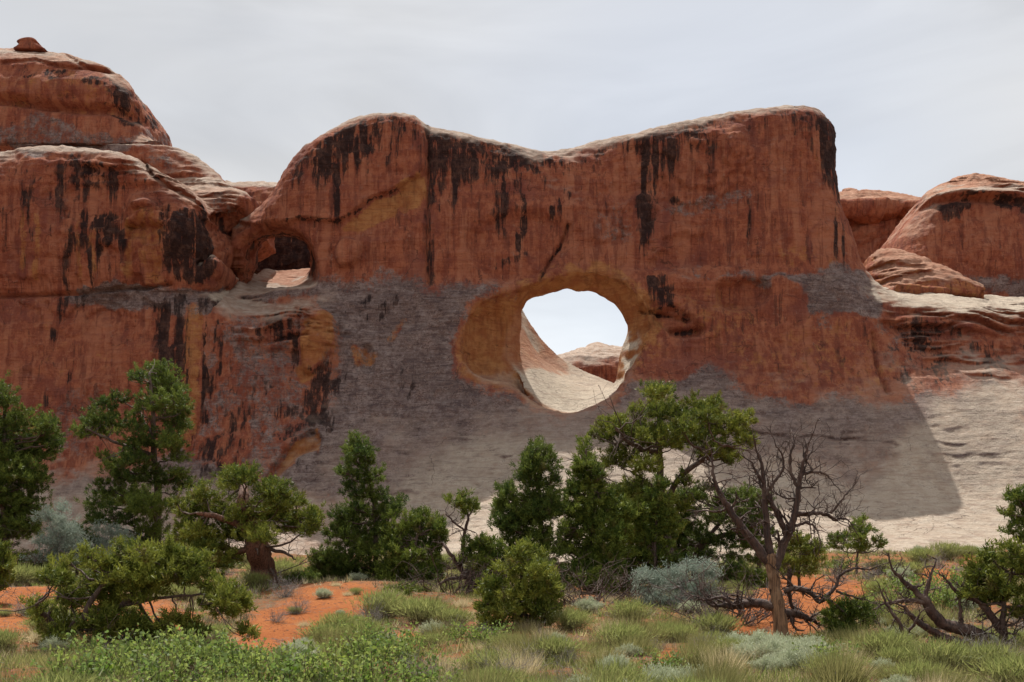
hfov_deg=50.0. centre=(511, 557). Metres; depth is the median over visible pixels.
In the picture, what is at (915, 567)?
rabbitbrush
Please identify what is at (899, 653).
rabbitbrush
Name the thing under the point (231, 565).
juniper shrub
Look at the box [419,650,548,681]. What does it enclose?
wiry shrub
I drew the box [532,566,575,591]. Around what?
juniper shrub
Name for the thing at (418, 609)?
rabbitbrush
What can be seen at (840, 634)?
wiry shrub
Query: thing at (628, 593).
dead brush
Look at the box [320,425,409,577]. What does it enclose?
pinyon tree
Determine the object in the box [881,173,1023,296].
sandstone dome
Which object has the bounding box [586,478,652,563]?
juniper tree
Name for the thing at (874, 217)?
sandstone dome
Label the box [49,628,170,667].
leafy shrub
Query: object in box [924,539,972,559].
rabbitbrush
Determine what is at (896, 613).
rabbitbrush
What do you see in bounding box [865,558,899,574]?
rabbitbrush
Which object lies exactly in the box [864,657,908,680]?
wiry shrub
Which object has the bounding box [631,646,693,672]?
leafy shrub
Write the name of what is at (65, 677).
rabbitbrush
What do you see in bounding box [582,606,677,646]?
wiry shrub
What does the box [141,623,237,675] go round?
leafy shrub
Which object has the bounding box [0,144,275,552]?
sandstone buttress
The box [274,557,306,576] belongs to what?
rabbitbrush
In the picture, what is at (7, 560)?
juniper shrub
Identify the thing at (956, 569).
twiggy shrub
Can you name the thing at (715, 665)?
wiry shrub
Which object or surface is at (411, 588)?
juniper shrub
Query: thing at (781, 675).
meadow grass
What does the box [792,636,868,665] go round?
leafy shrub
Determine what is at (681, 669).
sagebrush
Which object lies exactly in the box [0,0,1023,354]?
sky
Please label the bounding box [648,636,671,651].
twiggy shrub
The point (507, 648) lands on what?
grass clump
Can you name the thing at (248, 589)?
twiggy shrub
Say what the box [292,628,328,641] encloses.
wiry shrub
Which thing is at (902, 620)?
wiry shrub
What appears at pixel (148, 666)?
twiggy shrub
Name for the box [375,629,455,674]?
leafy shrub
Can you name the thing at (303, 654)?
sagebrush
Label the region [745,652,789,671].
sagebrush
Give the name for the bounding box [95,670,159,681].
grass clump
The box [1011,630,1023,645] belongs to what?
leafy shrub
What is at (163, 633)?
leafy shrub
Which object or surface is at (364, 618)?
rabbitbrush
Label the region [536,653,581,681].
twiggy shrub
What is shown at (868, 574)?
twiggy shrub
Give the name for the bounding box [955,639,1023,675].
rabbitbrush
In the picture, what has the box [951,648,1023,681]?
rabbitbrush
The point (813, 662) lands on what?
rabbitbrush
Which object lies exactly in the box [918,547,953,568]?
twiggy shrub
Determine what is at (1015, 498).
juniper tree
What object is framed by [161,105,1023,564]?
sandstone fin
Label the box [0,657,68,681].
wiry shrub
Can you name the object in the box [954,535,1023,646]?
juniper tree
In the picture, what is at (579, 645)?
rabbitbrush
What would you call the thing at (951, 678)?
wiry shrub
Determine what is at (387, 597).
rabbitbrush
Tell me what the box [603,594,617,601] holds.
grass clump
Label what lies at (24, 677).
leafy shrub
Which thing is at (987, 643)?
wiry shrub
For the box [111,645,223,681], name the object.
leafy shrub
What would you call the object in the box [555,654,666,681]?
rabbitbrush
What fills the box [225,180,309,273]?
sandstone ridge
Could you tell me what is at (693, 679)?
rabbitbrush
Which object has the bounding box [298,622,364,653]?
wiry shrub
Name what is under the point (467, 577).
dead brush
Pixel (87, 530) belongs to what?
juniper shrub
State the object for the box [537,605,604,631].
rabbitbrush
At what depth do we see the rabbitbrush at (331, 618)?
25.61 m
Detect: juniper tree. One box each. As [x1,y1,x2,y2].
[0,369,67,553]
[68,357,208,548]
[370,504,451,581]
[486,434,572,570]
[552,434,644,576]
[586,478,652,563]
[625,472,686,573]
[659,483,718,576]
[736,484,781,570]
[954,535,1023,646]
[995,483,1023,543]
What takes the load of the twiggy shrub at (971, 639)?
on the desert ground at (270, 634)
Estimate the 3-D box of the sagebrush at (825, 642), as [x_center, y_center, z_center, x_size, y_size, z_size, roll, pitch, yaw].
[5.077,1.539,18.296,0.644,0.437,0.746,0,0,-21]
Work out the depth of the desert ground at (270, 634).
29.81 m
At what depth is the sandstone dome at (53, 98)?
95.35 m
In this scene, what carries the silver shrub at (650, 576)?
on the desert ground at (270, 634)
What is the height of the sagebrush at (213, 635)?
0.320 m
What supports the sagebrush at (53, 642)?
on the desert ground at (270, 634)
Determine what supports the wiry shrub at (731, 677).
on the desert ground at (270, 634)
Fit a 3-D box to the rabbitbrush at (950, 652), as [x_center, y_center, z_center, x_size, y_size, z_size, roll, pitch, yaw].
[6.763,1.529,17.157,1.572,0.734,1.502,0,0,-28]
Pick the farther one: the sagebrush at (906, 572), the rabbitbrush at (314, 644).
the sagebrush at (906, 572)
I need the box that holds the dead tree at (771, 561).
[662,417,904,635]
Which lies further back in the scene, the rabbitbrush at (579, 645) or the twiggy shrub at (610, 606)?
the twiggy shrub at (610, 606)
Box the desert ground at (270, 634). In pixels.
[0,548,1023,681]
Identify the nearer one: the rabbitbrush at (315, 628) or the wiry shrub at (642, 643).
the wiry shrub at (642, 643)
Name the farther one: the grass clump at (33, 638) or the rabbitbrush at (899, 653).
the grass clump at (33, 638)
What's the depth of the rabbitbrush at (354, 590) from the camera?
31.56 m
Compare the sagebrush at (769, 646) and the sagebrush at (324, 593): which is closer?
the sagebrush at (769, 646)
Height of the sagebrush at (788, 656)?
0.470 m
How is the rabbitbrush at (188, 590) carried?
on the desert ground at (270, 634)
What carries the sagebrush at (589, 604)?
on the desert ground at (270, 634)
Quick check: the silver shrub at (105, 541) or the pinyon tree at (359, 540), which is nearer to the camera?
the pinyon tree at (359, 540)
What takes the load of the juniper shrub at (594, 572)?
on the desert ground at (270, 634)
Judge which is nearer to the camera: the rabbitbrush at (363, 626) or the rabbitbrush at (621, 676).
the rabbitbrush at (621, 676)
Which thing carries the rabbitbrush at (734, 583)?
on the desert ground at (270, 634)
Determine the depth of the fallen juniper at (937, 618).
21.93 m
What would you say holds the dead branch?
on the desert ground at (270, 634)
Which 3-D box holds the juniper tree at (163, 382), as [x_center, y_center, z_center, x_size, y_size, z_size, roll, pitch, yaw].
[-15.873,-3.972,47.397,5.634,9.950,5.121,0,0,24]
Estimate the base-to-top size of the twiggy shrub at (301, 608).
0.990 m
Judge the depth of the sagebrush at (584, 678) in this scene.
13.00 m
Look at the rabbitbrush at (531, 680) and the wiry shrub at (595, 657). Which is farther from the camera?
the wiry shrub at (595, 657)
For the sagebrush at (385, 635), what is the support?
on the desert ground at (270, 634)
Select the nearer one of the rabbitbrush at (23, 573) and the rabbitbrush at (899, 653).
the rabbitbrush at (899, 653)
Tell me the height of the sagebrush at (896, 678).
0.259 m
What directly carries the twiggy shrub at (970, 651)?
on the desert ground at (270, 634)
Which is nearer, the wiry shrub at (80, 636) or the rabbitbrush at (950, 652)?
the rabbitbrush at (950, 652)
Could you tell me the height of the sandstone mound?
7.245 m
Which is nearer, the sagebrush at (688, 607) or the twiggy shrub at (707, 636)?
the twiggy shrub at (707, 636)
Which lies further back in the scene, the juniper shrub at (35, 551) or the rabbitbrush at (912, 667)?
the juniper shrub at (35, 551)
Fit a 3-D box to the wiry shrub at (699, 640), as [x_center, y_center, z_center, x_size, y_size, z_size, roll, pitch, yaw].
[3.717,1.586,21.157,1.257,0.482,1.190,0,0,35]
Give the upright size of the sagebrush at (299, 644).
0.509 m
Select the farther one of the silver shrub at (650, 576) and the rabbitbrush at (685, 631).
the silver shrub at (650, 576)
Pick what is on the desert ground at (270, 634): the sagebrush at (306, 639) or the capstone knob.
the sagebrush at (306, 639)
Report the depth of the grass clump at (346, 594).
31.28 m
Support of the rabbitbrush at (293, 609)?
on the desert ground at (270, 634)
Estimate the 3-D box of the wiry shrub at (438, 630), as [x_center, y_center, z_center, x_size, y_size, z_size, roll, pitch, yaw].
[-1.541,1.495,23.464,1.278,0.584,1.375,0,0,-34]
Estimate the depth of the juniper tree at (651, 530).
37.25 m
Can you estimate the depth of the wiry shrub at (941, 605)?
29.16 m
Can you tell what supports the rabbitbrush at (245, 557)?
on the desert ground at (270, 634)
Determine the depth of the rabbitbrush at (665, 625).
23.37 m
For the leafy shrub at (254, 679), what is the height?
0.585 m
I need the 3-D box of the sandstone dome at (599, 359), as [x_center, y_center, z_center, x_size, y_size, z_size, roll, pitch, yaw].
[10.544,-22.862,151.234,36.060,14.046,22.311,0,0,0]
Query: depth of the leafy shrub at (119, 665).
13.81 m
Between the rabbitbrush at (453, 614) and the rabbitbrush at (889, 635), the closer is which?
the rabbitbrush at (889, 635)
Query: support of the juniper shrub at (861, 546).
on the desert ground at (270, 634)
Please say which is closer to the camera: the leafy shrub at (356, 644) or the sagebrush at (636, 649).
the leafy shrub at (356, 644)
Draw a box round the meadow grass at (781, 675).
[0,545,1023,681]
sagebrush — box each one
[30,634,70,652]
[205,630,224,638]
[276,637,322,653]
[290,650,316,665]
[293,637,316,644]
[312,586,332,597]
[348,572,368,580]
[374,630,399,642]
[415,619,442,635]
[567,673,595,681]
[570,595,606,612]
[596,652,635,669]
[614,641,642,655]
[641,658,689,681]
[671,600,701,612]
[672,662,706,679]
[712,630,750,644]
[726,639,759,661]
[733,628,781,644]
[744,634,791,658]
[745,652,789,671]
[767,630,800,645]
[770,642,813,669]
[776,633,821,656]
[796,634,827,643]
[810,640,830,648]
[870,657,895,670]
[879,673,915,681]
[882,622,917,636]
[886,564,913,578]
[906,624,928,636]
[909,544,927,551]
[951,596,979,611]
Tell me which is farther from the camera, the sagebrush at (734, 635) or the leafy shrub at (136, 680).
the sagebrush at (734, 635)
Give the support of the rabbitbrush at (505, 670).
on the desert ground at (270, 634)
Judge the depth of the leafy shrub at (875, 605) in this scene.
27.17 m
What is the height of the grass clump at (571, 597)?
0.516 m
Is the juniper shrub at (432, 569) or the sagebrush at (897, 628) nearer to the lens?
the sagebrush at (897, 628)
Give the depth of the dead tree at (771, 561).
25.15 m
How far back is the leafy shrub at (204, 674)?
12.08 m
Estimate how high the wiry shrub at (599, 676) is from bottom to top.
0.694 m
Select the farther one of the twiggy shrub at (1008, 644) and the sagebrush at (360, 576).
the sagebrush at (360, 576)
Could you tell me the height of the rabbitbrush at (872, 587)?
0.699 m
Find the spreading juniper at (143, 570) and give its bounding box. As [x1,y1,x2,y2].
[0,523,262,646]
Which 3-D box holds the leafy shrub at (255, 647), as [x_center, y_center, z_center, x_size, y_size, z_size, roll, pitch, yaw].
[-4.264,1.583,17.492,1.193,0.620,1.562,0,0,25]
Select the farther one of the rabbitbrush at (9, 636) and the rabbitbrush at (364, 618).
the rabbitbrush at (364, 618)
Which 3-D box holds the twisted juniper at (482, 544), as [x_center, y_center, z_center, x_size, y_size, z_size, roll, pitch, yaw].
[-1.127,-0.213,34.415,2.885,4.096,1.856,0,0,-26]
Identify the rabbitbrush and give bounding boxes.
[0,608,13,616]
[0,626,29,651]
[0,666,124,681]
[10,560,39,585]
[16,615,35,631]
[30,563,74,584]
[167,583,202,599]
[197,675,264,681]
[205,621,234,637]
[236,571,273,587]
[241,553,248,562]
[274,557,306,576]
[286,606,304,613]
[295,620,349,640]
[304,641,337,653]
[308,609,361,626]
[335,616,400,640]
[342,587,418,618]
[344,614,372,622]
[347,587,362,593]
[386,593,458,624]
[414,630,453,648]
[426,604,476,625]
[441,550,463,569]
[446,645,521,671]
[474,662,534,681]
[477,631,521,650]
[491,671,569,681]
[517,633,598,659]
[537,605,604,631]
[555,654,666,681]
[562,581,579,590]
[565,671,660,681]
[580,619,661,649]
[598,596,659,622]
[641,668,745,681]
[645,616,683,642]
[657,622,698,642]
[686,609,752,635]
[687,628,728,642]
[703,634,751,656]
[724,578,743,587]
[783,648,872,678]
[841,625,929,661]
[857,578,897,594]
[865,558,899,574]
[870,644,926,668]
[873,655,962,681]
[878,608,916,620]
[883,560,930,576]
[893,634,996,671]
[898,546,941,563]
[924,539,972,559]
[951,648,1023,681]
[953,623,993,637]
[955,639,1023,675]
[959,543,979,556]
[983,626,1023,642]
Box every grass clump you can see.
[18,623,44,642]
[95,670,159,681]
[297,620,314,626]
[342,591,352,595]
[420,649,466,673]
[450,596,475,606]
[462,605,480,618]
[462,640,485,651]
[482,644,554,675]
[490,640,520,657]
[507,617,547,631]
[529,626,565,636]
[560,588,581,602]
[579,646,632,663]
[592,616,624,633]
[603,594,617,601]
[695,638,754,670]
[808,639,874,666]
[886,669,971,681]
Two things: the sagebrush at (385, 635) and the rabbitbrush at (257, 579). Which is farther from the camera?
the rabbitbrush at (257, 579)
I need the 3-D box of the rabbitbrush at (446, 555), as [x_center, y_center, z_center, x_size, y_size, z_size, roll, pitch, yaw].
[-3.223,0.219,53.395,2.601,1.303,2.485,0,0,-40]
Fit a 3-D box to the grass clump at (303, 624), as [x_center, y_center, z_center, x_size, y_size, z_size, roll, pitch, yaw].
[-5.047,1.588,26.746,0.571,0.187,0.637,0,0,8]
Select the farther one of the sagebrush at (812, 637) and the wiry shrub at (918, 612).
the wiry shrub at (918, 612)
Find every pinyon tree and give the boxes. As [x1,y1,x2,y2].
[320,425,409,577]
[585,378,761,576]
[678,475,768,579]
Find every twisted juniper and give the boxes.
[164,460,332,585]
[434,487,510,587]
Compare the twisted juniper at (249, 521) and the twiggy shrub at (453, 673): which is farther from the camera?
the twisted juniper at (249, 521)
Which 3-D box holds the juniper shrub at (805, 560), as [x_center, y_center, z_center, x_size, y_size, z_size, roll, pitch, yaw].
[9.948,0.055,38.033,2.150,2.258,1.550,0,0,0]
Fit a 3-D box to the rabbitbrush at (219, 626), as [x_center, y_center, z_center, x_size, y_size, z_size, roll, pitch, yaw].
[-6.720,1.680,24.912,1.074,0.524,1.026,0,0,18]
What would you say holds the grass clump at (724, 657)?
on the desert ground at (270, 634)
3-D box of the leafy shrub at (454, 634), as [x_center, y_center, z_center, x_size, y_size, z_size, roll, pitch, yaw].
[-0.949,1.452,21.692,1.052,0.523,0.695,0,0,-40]
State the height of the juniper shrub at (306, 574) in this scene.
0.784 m
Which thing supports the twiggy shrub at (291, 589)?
on the desert ground at (270, 634)
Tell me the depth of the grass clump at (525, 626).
24.97 m
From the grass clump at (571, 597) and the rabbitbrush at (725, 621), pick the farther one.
the grass clump at (571, 597)
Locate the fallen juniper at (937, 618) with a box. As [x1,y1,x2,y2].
[873,548,1000,644]
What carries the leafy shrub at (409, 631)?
on the desert ground at (270, 634)
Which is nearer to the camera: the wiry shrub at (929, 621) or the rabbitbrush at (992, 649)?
the rabbitbrush at (992, 649)
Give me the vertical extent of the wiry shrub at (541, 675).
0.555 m
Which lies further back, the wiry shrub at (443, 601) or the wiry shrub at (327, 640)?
the wiry shrub at (443, 601)
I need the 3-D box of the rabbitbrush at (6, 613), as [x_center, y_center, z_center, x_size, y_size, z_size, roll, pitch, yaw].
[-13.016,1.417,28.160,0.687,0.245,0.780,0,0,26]
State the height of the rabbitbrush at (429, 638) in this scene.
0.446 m
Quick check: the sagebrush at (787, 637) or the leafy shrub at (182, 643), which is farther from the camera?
the sagebrush at (787, 637)
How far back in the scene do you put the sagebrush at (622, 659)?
16.36 m
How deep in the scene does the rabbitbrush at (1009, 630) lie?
23.00 m
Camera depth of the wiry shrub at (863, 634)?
18.61 m
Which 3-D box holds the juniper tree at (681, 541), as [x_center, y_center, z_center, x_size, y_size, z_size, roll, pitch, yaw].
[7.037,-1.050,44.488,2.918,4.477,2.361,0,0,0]
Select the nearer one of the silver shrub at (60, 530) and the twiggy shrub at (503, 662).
the twiggy shrub at (503, 662)
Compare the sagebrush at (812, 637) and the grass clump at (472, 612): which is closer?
the sagebrush at (812, 637)
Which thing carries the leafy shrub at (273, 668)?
on the desert ground at (270, 634)
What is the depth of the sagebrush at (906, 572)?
43.01 m
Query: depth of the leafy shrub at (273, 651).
18.87 m
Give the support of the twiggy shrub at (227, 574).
on the desert ground at (270, 634)
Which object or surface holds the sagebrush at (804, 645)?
on the desert ground at (270, 634)
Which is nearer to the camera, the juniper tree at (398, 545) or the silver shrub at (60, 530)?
the juniper tree at (398, 545)
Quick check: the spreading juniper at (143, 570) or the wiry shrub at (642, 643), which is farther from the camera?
the spreading juniper at (143, 570)
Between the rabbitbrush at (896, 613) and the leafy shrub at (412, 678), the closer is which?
the leafy shrub at (412, 678)
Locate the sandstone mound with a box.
[863,248,984,298]
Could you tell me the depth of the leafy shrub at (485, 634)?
20.20 m
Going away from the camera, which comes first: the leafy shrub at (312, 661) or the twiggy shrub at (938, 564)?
the leafy shrub at (312, 661)
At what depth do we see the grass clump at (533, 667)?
16.42 m
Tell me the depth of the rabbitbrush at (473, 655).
16.82 m
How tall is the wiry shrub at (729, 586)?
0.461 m
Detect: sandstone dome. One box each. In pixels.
[0,48,171,146]
[558,342,621,382]
[839,188,920,263]
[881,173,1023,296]
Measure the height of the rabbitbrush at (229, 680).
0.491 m
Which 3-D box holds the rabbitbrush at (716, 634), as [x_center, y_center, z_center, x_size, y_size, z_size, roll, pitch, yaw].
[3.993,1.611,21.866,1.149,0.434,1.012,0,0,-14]
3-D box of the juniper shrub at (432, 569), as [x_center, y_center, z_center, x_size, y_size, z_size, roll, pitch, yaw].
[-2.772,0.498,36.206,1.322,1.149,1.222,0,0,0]
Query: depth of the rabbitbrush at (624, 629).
20.25 m
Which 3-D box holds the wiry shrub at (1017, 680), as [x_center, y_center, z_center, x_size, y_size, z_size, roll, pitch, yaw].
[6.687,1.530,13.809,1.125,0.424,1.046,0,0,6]
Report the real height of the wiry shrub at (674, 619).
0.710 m
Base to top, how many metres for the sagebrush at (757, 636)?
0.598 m
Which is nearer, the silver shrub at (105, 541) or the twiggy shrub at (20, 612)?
the twiggy shrub at (20, 612)
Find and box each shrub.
[0,539,19,591]
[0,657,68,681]
[1,585,47,616]
[2,669,73,681]
[4,519,100,580]
[12,546,55,579]
[16,642,116,680]
[19,495,93,564]
[23,640,151,681]
[46,520,103,574]
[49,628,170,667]
[49,639,178,681]
[57,628,111,653]
[80,644,137,666]
[84,518,140,556]
[90,627,199,667]
[102,667,151,681]
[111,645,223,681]
[134,622,209,661]
[139,653,176,680]
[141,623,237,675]
[156,651,202,674]
[160,537,243,586]
[170,640,268,681]
[185,666,229,681]
[188,624,246,666]
[201,637,297,674]
[206,641,282,676]
[213,639,351,681]
[216,567,238,575]
[236,578,256,601]
[238,670,289,681]
[241,643,293,663]
[258,641,308,676]
[263,566,306,598]
[265,602,292,622]
[277,568,320,584]
[280,636,374,681]
[281,585,316,614]
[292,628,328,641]
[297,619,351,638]
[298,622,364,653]
[301,630,369,668]
[303,544,372,580]
[304,639,404,681]
[307,628,416,671]
[329,622,380,652]
[339,611,395,641]
[352,593,386,621]
[356,621,447,656]
[358,654,460,681]
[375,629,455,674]
[376,580,429,594]
[383,641,445,675]
[409,556,446,582]
[417,615,472,639]
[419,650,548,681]
[420,668,462,681]
[423,593,459,612]
[432,657,478,681]
[440,619,479,643]
[452,619,514,646]
[463,565,489,580]
[470,534,565,629]
[471,644,533,678]
[477,625,539,655]
[491,633,560,673]
[494,620,587,661]
[495,665,572,681]
[522,622,576,641]
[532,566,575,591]
[532,661,654,681]
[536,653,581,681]
[546,641,595,665]
[546,670,624,681]
[569,564,621,594]
[571,637,633,671]
[579,636,609,651]
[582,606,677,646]
[594,592,624,616]
[599,629,669,655]
[610,558,654,590]
[628,551,723,606]
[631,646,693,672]
[643,625,735,668]
[646,611,695,628]
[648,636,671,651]
[663,644,770,681]
[673,657,775,681]
[681,629,723,650]
[686,603,719,623]
[689,625,724,646]
[702,555,749,586]
[722,579,737,592]
[731,559,768,587]
[773,528,828,585]
[788,640,901,681]
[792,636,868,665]
[812,592,881,633]
[816,626,861,642]
[817,557,858,582]
[819,555,858,574]
[823,512,889,572]
[823,616,911,659]
[842,586,897,618]
[846,553,886,580]
[856,568,946,603]
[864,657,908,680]
[878,621,925,639]
[880,608,920,627]
[904,573,967,612]
[904,659,987,681]
[907,605,937,620]
[916,614,1015,662]
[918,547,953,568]
[920,609,957,628]
[932,564,987,589]
[932,599,949,612]
[940,559,967,572]
[949,632,1022,655]
[956,636,983,674]
[979,597,1023,632]
[984,627,1023,652]
[999,667,1023,681]
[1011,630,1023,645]
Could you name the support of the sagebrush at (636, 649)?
on the desert ground at (270, 634)
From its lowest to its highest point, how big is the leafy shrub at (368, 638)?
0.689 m
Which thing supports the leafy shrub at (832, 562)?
on the desert ground at (270, 634)
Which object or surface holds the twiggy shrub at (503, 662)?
on the desert ground at (270, 634)
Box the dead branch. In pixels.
[869,579,929,648]
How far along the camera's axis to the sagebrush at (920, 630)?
24.88 m
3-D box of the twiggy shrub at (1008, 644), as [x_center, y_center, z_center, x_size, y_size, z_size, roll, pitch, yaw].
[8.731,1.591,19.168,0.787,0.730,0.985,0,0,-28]
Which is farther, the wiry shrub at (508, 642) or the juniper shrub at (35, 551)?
the juniper shrub at (35, 551)
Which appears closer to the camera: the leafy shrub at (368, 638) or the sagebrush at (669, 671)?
the sagebrush at (669, 671)
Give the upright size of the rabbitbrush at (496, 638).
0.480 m
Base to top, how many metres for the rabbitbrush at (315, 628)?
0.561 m
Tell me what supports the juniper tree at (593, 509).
on the desert ground at (270, 634)
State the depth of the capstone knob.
98.68 m
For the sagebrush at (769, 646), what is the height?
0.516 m
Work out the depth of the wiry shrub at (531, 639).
18.32 m
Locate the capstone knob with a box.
[14,37,47,51]
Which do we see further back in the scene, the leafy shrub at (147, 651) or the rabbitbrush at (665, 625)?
the rabbitbrush at (665, 625)
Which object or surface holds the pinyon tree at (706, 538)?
on the desert ground at (270, 634)
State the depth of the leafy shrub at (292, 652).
16.97 m
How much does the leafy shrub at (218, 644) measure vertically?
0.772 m
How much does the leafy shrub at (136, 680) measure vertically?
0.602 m
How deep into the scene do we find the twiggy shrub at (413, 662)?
16.05 m
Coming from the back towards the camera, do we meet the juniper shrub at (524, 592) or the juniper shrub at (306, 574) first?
the juniper shrub at (306, 574)
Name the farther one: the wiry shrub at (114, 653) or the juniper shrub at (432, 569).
the juniper shrub at (432, 569)
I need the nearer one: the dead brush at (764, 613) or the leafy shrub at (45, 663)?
the leafy shrub at (45, 663)
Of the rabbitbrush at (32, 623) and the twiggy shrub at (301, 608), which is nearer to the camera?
the rabbitbrush at (32, 623)
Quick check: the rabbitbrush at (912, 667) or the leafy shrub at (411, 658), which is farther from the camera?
the leafy shrub at (411, 658)
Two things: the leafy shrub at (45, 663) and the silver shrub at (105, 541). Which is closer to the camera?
the leafy shrub at (45, 663)
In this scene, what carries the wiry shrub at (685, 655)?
on the desert ground at (270, 634)
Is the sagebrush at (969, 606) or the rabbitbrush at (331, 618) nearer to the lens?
the rabbitbrush at (331, 618)
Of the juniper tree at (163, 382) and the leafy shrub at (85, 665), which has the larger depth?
the juniper tree at (163, 382)
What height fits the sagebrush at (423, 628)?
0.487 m
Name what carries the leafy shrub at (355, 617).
on the desert ground at (270, 634)
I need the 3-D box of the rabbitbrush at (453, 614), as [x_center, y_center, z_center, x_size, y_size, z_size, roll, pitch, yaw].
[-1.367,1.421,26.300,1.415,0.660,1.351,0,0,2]
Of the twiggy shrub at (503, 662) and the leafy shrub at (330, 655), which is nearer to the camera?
the twiggy shrub at (503, 662)
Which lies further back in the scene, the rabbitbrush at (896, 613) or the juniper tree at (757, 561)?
the juniper tree at (757, 561)
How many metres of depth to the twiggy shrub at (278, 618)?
27.19 m
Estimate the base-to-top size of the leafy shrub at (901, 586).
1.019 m
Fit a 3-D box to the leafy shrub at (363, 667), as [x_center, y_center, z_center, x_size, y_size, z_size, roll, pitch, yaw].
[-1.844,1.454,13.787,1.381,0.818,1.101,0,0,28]
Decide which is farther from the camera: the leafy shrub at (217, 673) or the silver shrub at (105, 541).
the silver shrub at (105, 541)
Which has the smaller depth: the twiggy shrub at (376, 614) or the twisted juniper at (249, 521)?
the twiggy shrub at (376, 614)
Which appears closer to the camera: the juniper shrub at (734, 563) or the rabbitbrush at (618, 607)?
the rabbitbrush at (618, 607)
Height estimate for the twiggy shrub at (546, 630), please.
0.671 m
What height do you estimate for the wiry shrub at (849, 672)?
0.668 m
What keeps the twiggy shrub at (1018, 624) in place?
on the desert ground at (270, 634)
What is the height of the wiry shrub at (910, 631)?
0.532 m
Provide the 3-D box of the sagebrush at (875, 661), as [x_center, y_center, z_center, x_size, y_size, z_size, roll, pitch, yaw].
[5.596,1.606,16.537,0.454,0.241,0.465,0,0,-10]
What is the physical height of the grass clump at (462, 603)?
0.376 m
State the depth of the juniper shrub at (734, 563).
37.69 m
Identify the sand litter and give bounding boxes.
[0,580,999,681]
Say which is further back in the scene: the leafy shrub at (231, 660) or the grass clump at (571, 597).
the grass clump at (571, 597)
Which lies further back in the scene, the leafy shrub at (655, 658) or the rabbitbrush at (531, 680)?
the leafy shrub at (655, 658)
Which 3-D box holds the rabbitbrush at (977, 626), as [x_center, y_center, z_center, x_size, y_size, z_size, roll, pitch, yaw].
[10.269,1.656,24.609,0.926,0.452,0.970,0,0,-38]
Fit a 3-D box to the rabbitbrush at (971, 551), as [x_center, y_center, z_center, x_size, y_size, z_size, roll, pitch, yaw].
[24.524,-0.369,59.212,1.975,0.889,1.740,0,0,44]
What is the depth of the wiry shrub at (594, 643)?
20.29 m
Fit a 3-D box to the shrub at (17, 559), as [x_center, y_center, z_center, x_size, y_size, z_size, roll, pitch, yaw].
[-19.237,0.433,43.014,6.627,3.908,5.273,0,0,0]
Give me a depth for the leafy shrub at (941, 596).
29.29 m
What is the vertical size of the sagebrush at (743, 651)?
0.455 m
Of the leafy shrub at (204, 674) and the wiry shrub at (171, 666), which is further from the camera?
the wiry shrub at (171, 666)
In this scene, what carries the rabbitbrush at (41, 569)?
on the desert ground at (270, 634)
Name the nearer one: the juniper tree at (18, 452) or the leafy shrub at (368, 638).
the leafy shrub at (368, 638)
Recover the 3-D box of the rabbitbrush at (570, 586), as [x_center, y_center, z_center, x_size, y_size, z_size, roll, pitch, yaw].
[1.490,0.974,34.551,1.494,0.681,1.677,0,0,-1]
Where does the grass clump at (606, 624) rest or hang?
on the desert ground at (270, 634)
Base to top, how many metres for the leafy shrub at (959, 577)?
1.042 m
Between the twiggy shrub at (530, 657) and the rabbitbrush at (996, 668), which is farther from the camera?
the twiggy shrub at (530, 657)
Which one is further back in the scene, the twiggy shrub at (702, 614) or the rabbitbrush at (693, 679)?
the twiggy shrub at (702, 614)
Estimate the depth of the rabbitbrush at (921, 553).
56.20 m
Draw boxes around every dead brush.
[394,537,511,595]
[549,551,655,606]
[647,547,822,629]
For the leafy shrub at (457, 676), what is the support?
on the desert ground at (270, 634)
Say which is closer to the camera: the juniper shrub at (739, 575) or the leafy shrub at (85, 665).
the leafy shrub at (85, 665)
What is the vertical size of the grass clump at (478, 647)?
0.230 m
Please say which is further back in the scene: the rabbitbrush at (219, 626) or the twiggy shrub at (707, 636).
the rabbitbrush at (219, 626)
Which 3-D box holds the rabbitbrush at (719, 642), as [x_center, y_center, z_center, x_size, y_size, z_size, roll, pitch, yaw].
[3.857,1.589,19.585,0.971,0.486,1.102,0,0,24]
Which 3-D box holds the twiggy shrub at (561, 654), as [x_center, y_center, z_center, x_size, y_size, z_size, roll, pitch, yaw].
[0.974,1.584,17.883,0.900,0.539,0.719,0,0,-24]
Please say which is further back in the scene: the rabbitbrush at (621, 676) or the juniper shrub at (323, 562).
the juniper shrub at (323, 562)
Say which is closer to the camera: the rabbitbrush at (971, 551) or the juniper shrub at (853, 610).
the juniper shrub at (853, 610)
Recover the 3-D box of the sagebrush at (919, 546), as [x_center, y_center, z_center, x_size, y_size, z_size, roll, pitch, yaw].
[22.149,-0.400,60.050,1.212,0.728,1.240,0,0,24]
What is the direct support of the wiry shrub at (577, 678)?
on the desert ground at (270, 634)
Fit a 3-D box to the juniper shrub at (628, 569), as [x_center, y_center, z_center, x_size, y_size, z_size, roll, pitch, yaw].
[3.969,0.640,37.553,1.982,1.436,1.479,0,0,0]
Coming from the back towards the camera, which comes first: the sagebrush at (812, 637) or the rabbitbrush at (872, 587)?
the rabbitbrush at (872, 587)
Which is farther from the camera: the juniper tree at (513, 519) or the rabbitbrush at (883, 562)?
the rabbitbrush at (883, 562)

